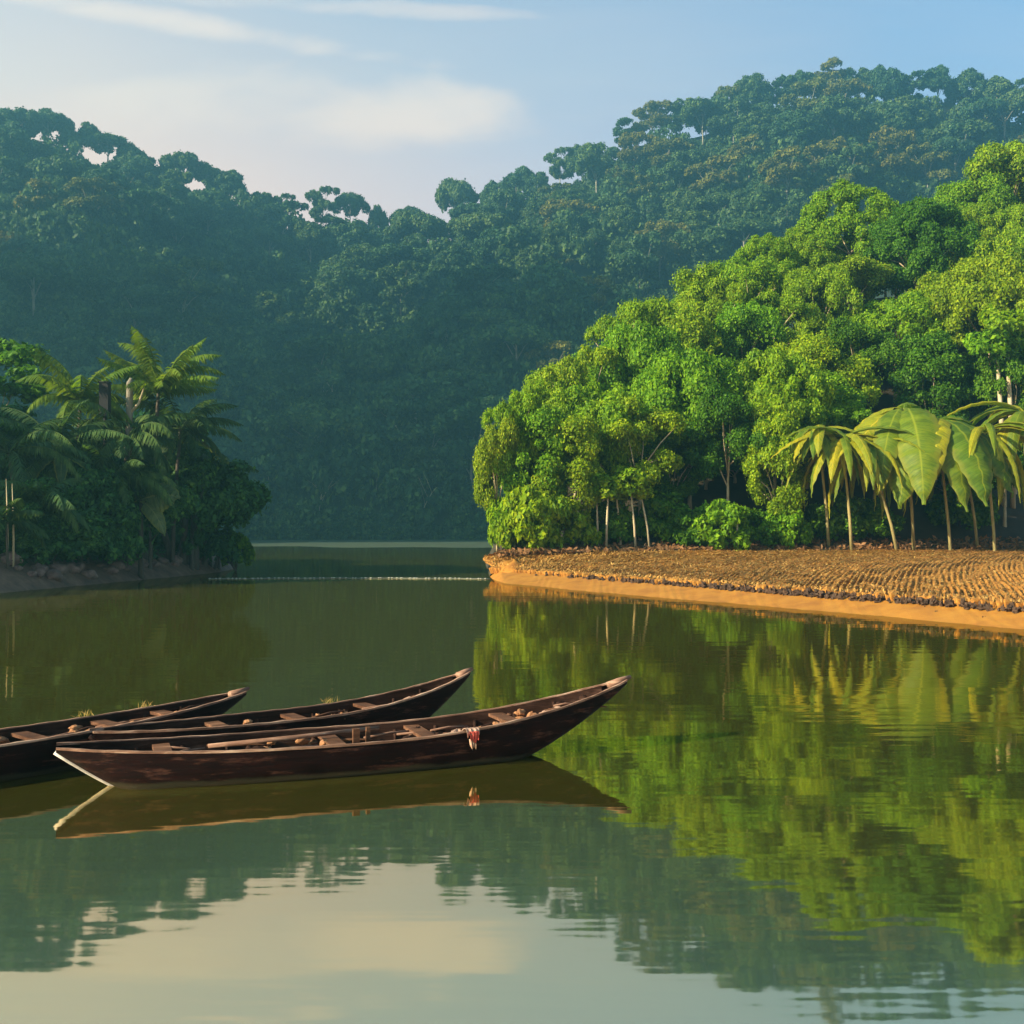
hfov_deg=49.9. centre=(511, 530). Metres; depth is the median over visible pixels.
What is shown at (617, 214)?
hillside tree
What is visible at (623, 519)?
shrub
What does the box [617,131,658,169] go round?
hillside tree
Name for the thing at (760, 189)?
hillside tree
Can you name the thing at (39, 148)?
hillside tree
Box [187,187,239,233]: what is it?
hillside tree
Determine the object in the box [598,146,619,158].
hillside tree
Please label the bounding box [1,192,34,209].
hillside tree
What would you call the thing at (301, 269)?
hillside tree
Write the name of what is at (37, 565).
rock
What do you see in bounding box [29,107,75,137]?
hillside tree
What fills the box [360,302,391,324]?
hillside tree
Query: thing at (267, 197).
hillside tree
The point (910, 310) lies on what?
broadleaf tree
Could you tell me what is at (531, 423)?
broadleaf tree
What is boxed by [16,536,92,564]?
shrub
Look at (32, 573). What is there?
rock
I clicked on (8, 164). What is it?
hillside tree
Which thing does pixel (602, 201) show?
hillside tree
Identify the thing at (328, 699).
straw tuft
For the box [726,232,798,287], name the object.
broadleaf tree
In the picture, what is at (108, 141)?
hillside tree
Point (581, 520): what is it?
shrub
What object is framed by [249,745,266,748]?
husk
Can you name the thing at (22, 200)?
hillside tree
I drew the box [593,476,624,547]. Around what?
sapling
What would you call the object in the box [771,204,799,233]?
hillside tree
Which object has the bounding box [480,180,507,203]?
hillside tree
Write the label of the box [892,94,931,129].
hillside tree
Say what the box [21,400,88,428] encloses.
hillside tree
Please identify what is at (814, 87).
hillside tree
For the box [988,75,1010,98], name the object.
hillside tree
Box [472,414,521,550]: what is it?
broadleaf tree
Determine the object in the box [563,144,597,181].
hillside tree
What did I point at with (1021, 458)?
broadleaf tree
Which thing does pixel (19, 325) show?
hillside tree
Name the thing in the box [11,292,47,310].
hillside tree
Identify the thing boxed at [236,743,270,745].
stick
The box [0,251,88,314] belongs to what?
hillside tree
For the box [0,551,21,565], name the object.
rock
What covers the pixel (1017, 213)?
broadleaf tree
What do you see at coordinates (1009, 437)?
banana plant
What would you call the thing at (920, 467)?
banana plant
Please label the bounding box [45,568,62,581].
rock
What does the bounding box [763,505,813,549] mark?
shrub
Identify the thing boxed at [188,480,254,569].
broadleaf tree
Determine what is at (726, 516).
shrub
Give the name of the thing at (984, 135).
hillside tree
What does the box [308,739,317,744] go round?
husk
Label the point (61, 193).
hillside tree
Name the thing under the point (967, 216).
broadleaf tree
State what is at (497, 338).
hillside tree
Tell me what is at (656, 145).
hillside tree
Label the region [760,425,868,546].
banana plant
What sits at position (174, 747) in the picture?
stick
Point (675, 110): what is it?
hillside tree
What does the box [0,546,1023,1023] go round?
water
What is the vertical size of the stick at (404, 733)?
0.039 m
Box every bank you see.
[0,549,232,592]
[490,572,1023,628]
[499,559,521,572]
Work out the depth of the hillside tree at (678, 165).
439.64 m
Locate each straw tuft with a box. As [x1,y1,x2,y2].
[70,710,93,716]
[138,700,154,707]
[320,697,339,703]
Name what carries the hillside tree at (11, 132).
on the hills
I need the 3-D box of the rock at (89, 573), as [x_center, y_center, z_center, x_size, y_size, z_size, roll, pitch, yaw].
[-20.035,2.086,51.898,0.772,0.621,0.953,0,0,21]
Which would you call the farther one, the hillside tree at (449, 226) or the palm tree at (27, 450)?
the hillside tree at (449, 226)
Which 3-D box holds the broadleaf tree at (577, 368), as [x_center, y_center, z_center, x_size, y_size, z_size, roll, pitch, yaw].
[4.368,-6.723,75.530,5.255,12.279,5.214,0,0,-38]
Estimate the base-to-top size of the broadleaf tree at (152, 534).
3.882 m
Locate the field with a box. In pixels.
[483,549,1023,607]
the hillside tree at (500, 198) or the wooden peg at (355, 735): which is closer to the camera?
the wooden peg at (355, 735)
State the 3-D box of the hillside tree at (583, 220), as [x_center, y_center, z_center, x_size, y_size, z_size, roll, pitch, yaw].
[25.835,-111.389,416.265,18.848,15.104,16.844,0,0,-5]
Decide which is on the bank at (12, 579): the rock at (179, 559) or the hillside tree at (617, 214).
the rock at (179, 559)
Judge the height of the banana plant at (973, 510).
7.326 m
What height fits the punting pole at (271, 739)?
0.110 m
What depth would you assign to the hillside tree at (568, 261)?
392.53 m
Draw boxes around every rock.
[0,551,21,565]
[12,565,23,570]
[27,571,37,576]
[30,563,48,571]
[34,568,45,577]
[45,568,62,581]
[48,562,68,574]
[64,563,79,574]
[73,562,84,572]
[79,569,97,578]
[101,565,118,574]
[107,560,124,569]
[152,561,160,566]
[156,557,168,564]
[170,560,179,566]
[175,555,182,563]
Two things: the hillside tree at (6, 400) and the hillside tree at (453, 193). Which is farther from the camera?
the hillside tree at (453, 193)
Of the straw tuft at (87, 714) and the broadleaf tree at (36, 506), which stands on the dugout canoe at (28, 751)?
the straw tuft at (87, 714)
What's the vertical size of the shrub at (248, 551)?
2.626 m
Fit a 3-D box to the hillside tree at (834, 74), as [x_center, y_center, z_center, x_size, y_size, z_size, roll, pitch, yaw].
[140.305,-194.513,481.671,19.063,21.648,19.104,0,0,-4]
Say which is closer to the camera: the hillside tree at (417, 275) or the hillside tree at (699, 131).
the hillside tree at (417, 275)
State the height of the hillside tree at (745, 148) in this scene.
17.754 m
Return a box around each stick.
[79,725,96,730]
[129,716,155,720]
[168,746,189,748]
[179,704,202,710]
[181,747,204,750]
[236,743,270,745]
[312,710,347,716]
[341,738,379,740]
[364,730,408,738]
[397,732,434,734]
[430,725,466,730]
[553,703,569,706]
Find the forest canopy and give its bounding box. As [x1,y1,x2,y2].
[0,89,1023,539]
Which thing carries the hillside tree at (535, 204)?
on the hills
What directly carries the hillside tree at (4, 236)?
on the hills
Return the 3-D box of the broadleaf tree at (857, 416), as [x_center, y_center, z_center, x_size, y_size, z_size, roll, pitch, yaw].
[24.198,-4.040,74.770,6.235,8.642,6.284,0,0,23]
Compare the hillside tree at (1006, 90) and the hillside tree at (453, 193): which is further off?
the hillside tree at (453, 193)
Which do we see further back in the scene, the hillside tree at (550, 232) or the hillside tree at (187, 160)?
the hillside tree at (187, 160)
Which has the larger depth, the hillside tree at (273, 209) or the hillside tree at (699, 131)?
the hillside tree at (699, 131)
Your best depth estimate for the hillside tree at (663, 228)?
396.46 m
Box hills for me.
[0,102,1020,539]
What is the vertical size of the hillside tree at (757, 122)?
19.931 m
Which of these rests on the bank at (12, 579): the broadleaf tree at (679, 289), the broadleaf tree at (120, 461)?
the broadleaf tree at (120, 461)
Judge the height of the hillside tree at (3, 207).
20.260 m
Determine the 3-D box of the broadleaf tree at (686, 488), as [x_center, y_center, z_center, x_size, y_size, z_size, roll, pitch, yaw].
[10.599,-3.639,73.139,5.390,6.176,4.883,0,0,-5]
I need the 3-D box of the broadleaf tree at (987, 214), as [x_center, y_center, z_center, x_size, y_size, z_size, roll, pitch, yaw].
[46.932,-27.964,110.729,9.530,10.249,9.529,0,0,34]
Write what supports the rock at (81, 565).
on the bank at (12, 579)
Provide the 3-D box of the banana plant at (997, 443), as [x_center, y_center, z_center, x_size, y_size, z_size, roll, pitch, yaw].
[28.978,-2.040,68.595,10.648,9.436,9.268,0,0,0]
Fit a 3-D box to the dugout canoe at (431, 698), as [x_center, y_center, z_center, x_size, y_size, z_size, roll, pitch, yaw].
[-2.476,2.207,12.859,4.746,0.903,0.819,0,0,-34]
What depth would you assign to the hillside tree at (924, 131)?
450.54 m
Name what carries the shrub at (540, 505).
on the headland ground at (924, 528)
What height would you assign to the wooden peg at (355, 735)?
0.220 m
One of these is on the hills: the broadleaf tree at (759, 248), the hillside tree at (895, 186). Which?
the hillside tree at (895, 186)
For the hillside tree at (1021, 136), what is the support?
on the hills
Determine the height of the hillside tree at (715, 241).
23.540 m
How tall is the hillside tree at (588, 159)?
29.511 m
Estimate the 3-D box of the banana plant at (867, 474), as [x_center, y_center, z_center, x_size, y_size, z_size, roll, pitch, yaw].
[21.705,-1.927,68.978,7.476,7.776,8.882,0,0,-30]
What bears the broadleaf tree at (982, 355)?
on the headland ground at (924, 528)
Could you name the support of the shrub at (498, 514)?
on the headland ground at (924, 528)
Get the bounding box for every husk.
[0,736,8,743]
[69,725,82,728]
[69,728,78,732]
[243,719,252,723]
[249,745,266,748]
[295,738,309,745]
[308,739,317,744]
[320,739,325,744]
[514,709,524,715]
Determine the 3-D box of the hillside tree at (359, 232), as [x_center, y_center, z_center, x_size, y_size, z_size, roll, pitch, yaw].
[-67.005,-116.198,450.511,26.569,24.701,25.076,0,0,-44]
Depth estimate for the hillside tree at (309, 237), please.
436.88 m
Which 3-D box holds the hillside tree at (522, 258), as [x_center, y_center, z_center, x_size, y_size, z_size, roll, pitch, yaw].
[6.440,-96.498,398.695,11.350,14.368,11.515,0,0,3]
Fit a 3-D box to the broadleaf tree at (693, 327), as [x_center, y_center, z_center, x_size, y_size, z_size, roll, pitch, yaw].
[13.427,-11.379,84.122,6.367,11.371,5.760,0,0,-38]
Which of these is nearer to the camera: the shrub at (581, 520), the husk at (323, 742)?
the husk at (323, 742)
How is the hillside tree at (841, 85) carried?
on the hills
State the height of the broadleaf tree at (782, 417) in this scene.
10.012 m
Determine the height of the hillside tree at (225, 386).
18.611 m
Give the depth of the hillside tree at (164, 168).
436.82 m
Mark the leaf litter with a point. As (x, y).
(572, 548)
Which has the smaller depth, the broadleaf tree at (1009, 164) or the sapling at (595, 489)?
the sapling at (595, 489)
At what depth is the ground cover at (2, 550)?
53.85 m
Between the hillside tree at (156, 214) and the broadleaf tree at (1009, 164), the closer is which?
the broadleaf tree at (1009, 164)
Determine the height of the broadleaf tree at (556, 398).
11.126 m
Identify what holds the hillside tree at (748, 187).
on the hills
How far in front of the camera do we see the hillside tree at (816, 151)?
420.46 m
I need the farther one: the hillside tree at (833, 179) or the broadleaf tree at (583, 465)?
the hillside tree at (833, 179)
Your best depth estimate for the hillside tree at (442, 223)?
458.01 m
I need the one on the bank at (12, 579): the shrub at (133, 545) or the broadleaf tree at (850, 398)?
the shrub at (133, 545)
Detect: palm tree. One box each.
[0,399,146,496]
[0,418,94,502]
[0,478,90,562]
[0,498,49,569]
[15,348,142,448]
[53,439,180,523]
[67,400,199,565]
[96,325,224,561]
[115,381,243,562]
[196,453,258,550]
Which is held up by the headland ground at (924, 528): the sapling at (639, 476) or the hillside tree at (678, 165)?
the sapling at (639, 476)
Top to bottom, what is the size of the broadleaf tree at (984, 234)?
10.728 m
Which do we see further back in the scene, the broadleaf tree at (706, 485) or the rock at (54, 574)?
the broadleaf tree at (706, 485)
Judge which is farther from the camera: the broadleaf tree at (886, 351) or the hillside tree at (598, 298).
the hillside tree at (598, 298)
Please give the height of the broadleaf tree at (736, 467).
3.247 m
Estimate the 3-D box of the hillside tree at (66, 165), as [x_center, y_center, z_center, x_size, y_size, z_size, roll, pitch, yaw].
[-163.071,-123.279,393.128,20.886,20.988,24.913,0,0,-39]
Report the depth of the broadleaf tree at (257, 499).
65.41 m
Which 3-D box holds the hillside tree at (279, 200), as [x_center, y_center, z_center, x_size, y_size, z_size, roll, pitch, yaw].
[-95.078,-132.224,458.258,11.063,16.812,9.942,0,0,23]
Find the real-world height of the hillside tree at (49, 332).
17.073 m
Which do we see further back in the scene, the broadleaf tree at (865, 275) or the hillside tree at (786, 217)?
the hillside tree at (786, 217)
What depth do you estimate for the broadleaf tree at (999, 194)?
113.71 m
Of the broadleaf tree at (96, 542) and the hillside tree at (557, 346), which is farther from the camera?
the hillside tree at (557, 346)
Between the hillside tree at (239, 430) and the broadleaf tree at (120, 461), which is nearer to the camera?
the broadleaf tree at (120, 461)
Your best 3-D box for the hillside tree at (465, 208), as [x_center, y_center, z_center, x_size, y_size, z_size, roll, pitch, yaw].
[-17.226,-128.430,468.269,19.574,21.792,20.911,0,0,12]
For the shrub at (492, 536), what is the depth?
64.31 m
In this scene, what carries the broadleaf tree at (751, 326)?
on the headland ground at (924, 528)
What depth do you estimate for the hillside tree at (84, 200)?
368.40 m
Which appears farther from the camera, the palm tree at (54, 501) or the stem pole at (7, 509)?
the palm tree at (54, 501)
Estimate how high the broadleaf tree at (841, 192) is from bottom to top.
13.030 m
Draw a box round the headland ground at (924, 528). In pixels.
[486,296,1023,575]
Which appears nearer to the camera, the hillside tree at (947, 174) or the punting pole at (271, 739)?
the punting pole at (271, 739)
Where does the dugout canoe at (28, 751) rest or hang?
on the water
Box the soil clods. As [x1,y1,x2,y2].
[530,572,1023,617]
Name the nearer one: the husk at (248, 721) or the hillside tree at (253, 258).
the husk at (248, 721)
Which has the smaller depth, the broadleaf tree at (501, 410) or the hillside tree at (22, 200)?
the broadleaf tree at (501, 410)
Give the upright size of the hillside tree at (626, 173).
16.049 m
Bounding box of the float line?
[208,577,489,578]
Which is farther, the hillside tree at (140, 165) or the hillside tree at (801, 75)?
the hillside tree at (801, 75)
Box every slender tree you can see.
[961,326,1023,506]
[977,303,1023,508]
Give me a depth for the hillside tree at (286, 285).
412.05 m
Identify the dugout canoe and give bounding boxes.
[0,687,249,781]
[54,675,631,789]
[88,667,472,740]
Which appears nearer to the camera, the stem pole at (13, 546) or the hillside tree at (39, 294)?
the stem pole at (13, 546)
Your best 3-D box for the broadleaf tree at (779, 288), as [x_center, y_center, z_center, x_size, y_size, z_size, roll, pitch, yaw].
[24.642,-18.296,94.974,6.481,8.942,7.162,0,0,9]
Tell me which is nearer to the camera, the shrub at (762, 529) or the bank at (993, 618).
the bank at (993, 618)
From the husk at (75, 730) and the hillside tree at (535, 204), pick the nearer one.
the husk at (75, 730)
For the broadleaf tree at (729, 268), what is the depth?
97.36 m
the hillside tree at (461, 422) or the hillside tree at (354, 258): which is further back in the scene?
the hillside tree at (354, 258)
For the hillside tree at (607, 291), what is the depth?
332.79 m
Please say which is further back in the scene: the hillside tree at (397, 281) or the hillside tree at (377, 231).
the hillside tree at (377, 231)
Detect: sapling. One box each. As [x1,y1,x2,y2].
[582,472,610,545]
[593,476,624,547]
[603,472,627,546]
[616,467,647,547]
[626,475,654,546]
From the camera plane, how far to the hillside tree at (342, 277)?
397.30 m
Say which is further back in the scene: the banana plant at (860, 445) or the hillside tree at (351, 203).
the hillside tree at (351, 203)
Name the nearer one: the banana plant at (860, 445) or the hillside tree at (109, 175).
the banana plant at (860, 445)
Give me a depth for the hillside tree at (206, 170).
442.32 m
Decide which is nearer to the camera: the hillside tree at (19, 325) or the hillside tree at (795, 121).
the hillside tree at (19, 325)
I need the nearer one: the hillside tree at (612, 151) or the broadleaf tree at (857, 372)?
the broadleaf tree at (857, 372)
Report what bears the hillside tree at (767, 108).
on the hills
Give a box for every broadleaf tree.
[0,338,51,404]
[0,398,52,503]
[0,474,69,553]
[0,510,67,551]
[1,503,117,554]
[3,422,75,489]
[60,460,142,563]
[67,426,124,471]
[89,497,160,539]
[122,410,166,437]
[122,453,202,569]
[156,418,228,549]
[156,445,248,570]
[176,445,271,566]
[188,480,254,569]
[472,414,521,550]
[480,389,541,491]
[498,405,574,519]
[517,376,572,415]
[520,366,571,485]
[529,412,606,538]
[539,344,620,496]
[562,377,643,521]
[569,348,638,378]
[582,300,657,385]
[588,319,695,421]
[598,394,688,539]
[598,454,641,474]
[615,295,701,344]
[628,346,748,509]
[640,435,709,511]
[643,295,685,310]
[659,305,726,398]
[669,261,731,319]
[670,287,683,305]
[675,445,707,489]
[680,275,751,347]
[683,382,779,500]
[702,253,767,307]
[705,300,789,365]
[712,450,767,482]
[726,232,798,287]
[731,257,794,309]
[733,345,839,489]
[740,394,810,537]
[752,290,814,344]
[764,264,834,347]
[768,331,883,407]
[775,227,845,269]
[778,369,867,488]
[781,263,864,343]
[795,178,905,267]
[820,251,895,317]
[826,407,875,506]
[827,315,906,373]
[836,232,858,245]
[836,289,960,406]
[859,195,982,296]
[875,232,924,298]
[883,352,977,396]
[886,330,974,419]
[897,270,981,338]
[905,207,974,270]
[914,249,1023,418]
[930,170,1022,235]
[935,472,949,494]
[948,228,1023,310]
[949,200,1023,253]
[960,138,1023,205]
[964,345,1023,493]
[974,354,1018,389]
[978,228,996,249]
[986,435,1023,526]
[991,201,1023,242]
[1012,238,1023,304]
[1016,229,1023,242]
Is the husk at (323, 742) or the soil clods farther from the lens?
the soil clods
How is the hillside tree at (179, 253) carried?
on the hills
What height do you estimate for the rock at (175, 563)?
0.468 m
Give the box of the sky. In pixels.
[0,0,1023,243]
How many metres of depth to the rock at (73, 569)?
50.75 m
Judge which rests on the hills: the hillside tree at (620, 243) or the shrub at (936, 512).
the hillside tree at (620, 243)
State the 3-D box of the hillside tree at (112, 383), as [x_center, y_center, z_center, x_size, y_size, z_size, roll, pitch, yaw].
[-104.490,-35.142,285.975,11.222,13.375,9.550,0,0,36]
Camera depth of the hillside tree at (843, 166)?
407.70 m
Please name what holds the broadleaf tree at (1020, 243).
on the headland ground at (924, 528)
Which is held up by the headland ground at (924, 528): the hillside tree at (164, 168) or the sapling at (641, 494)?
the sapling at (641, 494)
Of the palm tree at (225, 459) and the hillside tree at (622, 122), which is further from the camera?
the hillside tree at (622, 122)
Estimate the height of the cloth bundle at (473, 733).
0.226 m
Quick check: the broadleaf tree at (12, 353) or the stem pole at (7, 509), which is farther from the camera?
the broadleaf tree at (12, 353)
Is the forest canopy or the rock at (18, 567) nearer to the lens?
the rock at (18, 567)
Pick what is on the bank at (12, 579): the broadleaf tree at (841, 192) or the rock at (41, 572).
the rock at (41, 572)
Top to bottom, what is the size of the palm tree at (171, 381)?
12.747 m
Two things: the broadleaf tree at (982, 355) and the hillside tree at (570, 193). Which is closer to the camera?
the broadleaf tree at (982, 355)
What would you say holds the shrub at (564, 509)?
on the headland ground at (924, 528)
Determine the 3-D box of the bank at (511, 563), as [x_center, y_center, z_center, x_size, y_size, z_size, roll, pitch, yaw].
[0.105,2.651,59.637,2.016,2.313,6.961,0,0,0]
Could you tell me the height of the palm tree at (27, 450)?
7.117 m
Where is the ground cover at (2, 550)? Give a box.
[0,543,178,565]
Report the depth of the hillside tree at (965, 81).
479.60 m
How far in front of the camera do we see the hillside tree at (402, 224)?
447.30 m
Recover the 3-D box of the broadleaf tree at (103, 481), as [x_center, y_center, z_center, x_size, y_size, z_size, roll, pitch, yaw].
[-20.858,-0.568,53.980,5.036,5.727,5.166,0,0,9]
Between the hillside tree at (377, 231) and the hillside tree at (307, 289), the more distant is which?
the hillside tree at (377, 231)
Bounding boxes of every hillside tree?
[0,106,53,138]
[0,119,31,158]
[0,138,56,158]
[0,156,26,192]
[0,201,11,226]
[0,230,31,254]
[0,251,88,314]
[0,301,39,344]
[0,393,21,406]
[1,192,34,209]
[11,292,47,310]
[13,178,68,235]
[21,321,101,365]
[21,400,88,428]
[24,154,87,181]
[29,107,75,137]
[54,187,77,198]
[58,121,100,155]
[61,176,130,218]
[74,167,131,198]
[77,159,96,168]
[83,131,128,161]
[94,372,132,395]
[100,155,161,184]
[112,188,172,232]
[113,141,150,165]
[123,185,162,205]
[132,332,206,395]
[144,168,193,197]
[145,156,174,185]
[147,197,198,243]
[158,150,208,171]
[159,178,203,214]
[163,246,193,269]
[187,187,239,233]
[190,163,221,187]
[194,373,240,426]
[201,169,251,197]
[215,426,253,470]
[242,290,291,321]
[248,251,280,267]
[251,191,273,219]
[262,200,308,237]
[262,287,291,301]
[271,311,323,331]
[272,193,295,212]
[276,283,295,291]
[280,263,315,285]
[292,220,325,261]
[292,278,329,314]
[304,185,340,224]
[306,216,340,244]
[315,262,379,305]
[316,259,350,274]
[319,218,377,259]
[329,242,387,271]
[330,191,370,220]
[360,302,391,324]
[362,242,429,266]
[367,204,388,230]
[370,234,395,246]
[371,227,400,243]
[377,260,428,315]
[383,210,443,240]
[389,205,425,223]
[399,232,432,260]
[402,213,449,241]
[409,268,431,299]
[428,243,471,296]
[430,395,509,504]
[434,177,477,212]
[444,213,479,239]
[447,201,485,218]
[448,234,454,244]
[451,211,513,238]
[453,227,483,251]
[471,225,535,264]
[472,193,490,203]
[473,319,553,360]
[476,187,518,222]
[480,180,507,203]
[502,165,534,190]
[503,192,532,217]
[514,244,543,276]
[518,199,545,219]
[520,197,554,226]
[521,171,550,197]
[523,340,571,375]
[525,226,543,244]
[537,182,572,201]
[538,222,570,247]
[539,198,599,227]
[543,146,571,186]
[548,186,596,211]
[549,252,576,272]
[562,215,599,231]
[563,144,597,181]
[568,227,605,255]
[574,142,620,192]
[581,275,610,305]
[587,316,615,326]
[592,195,636,208]
[595,284,644,308]
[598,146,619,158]
[598,204,643,235]
[603,239,635,264]
[605,166,636,186]
[612,117,641,145]
[614,229,663,287]
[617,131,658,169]
[626,174,663,213]
[631,99,672,132]
[634,219,691,281]
[647,137,694,179]
[658,97,693,133]
[660,148,700,186]
[664,188,701,222]
[666,224,733,266]
[667,209,714,235]
[679,96,725,145]
[684,153,741,194]
[690,192,731,225]
[694,98,716,138]
[706,94,751,142]
[715,85,748,109]
[718,218,772,245]
[726,133,763,177]
[729,73,775,111]
[729,183,775,216]
[732,109,772,149]
[744,181,759,196]
[745,102,780,123]
[757,145,809,198]
[766,109,828,148]
[769,74,793,103]
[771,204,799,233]
[775,76,835,117]
[783,69,815,97]
[787,143,841,179]
[809,93,862,136]
[813,136,875,180]
[814,56,846,95]
[817,173,860,209]
[819,144,874,188]
[822,77,872,110]
[838,67,874,96]
[843,97,878,136]
[854,99,915,143]
[854,174,909,202]
[865,64,906,102]
[868,125,921,172]
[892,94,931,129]
[894,142,957,198]
[900,69,931,98]
[915,64,955,107]
[916,127,932,143]
[925,112,942,128]
[927,118,996,169]
[930,117,980,181]
[943,67,988,105]
[958,96,1007,121]
[982,78,1023,141]
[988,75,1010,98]
[1015,78,1023,125]
[1016,133,1023,140]
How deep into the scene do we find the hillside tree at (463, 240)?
433.72 m
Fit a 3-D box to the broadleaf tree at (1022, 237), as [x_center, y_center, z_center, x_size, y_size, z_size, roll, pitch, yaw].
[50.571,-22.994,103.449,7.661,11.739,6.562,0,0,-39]
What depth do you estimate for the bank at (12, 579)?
52.52 m
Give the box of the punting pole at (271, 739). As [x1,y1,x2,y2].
[208,726,379,747]
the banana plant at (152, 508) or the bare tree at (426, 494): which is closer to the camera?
the banana plant at (152, 508)
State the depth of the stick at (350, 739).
11.95 m
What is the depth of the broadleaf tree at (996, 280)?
84.54 m
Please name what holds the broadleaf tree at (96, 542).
on the bank at (12, 579)
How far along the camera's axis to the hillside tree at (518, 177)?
482.53 m
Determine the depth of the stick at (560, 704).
12.66 m
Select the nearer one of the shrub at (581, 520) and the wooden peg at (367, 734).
the wooden peg at (367, 734)
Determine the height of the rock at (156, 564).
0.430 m
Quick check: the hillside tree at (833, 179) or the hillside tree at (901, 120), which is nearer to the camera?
the hillside tree at (833, 179)
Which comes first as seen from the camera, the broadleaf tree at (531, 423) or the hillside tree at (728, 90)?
the broadleaf tree at (531, 423)
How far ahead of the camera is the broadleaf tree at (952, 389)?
82.24 m
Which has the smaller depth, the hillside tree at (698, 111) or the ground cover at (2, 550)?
the ground cover at (2, 550)
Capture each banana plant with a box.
[21,456,100,491]
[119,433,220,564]
[134,482,180,579]
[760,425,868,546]
[771,426,913,550]
[789,438,924,549]
[852,402,970,549]
[876,416,1013,549]
[909,452,1022,548]
[915,422,1023,550]
[947,401,1023,476]
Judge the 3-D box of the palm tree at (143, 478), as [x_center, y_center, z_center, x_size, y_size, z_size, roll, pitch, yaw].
[-20.372,-1.569,55.703,7.262,6.668,6.822,0,0,23]
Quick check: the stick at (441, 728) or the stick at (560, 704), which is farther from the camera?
the stick at (560, 704)
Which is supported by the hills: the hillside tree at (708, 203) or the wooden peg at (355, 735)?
the hillside tree at (708, 203)
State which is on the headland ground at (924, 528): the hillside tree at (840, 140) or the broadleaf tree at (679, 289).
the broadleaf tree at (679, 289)
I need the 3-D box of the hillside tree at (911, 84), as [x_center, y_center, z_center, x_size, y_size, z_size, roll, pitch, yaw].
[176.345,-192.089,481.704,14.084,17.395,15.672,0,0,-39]
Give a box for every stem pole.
[6,483,8,549]
[12,487,14,566]
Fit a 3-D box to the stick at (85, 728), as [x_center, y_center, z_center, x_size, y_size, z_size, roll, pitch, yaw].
[-4.709,2.191,12.204,0.045,0.039,0.634,0,0,23]
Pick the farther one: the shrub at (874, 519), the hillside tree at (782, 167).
the hillside tree at (782, 167)
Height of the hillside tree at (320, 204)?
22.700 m
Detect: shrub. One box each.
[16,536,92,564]
[69,516,123,563]
[93,512,147,565]
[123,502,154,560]
[176,525,243,569]
[221,530,255,570]
[485,495,503,549]
[488,501,531,548]
[496,484,565,550]
[530,496,578,546]
[559,510,602,546]
[581,499,643,543]
[629,490,691,542]
[665,506,715,546]
[688,498,751,550]
[729,507,781,547]
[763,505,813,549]
[803,490,869,540]
[842,497,905,538]
[925,483,999,530]
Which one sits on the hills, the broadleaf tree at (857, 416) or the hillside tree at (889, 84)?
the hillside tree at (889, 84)
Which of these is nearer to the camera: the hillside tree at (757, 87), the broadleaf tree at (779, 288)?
the broadleaf tree at (779, 288)
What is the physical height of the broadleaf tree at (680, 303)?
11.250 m
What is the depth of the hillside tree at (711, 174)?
429.21 m
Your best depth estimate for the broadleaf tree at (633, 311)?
82.36 m
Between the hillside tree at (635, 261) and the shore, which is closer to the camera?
the shore
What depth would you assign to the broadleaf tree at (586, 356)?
89.39 m
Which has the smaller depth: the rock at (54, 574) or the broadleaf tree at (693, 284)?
the rock at (54, 574)
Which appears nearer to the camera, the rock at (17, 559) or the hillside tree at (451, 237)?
the rock at (17, 559)
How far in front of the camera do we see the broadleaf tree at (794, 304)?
88.63 m
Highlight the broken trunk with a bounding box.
[124,378,144,560]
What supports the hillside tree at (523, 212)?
on the hills
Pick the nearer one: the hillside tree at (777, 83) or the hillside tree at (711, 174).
the hillside tree at (711, 174)
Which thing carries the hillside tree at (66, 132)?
on the hills
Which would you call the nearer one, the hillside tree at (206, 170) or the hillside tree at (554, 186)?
the hillside tree at (206, 170)
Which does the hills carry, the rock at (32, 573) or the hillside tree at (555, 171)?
the hillside tree at (555, 171)
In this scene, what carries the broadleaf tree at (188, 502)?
on the bank at (12, 579)
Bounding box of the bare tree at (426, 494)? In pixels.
[419,479,435,507]
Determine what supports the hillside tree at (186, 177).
on the hills
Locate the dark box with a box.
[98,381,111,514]
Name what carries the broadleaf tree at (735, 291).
on the headland ground at (924, 528)
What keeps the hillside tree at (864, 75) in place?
on the hills
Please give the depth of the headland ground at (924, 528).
76.61 m
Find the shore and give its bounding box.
[248,540,493,547]
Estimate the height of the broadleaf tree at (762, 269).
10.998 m
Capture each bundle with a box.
[462,727,479,748]
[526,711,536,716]
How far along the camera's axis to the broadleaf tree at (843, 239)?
113.94 m
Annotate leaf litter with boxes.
[495,535,1023,557]
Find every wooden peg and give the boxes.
[352,728,359,742]
[365,727,369,741]
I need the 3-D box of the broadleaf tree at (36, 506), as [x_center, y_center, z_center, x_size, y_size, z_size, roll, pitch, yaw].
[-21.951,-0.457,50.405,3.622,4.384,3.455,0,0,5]
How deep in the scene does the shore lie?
211.21 m

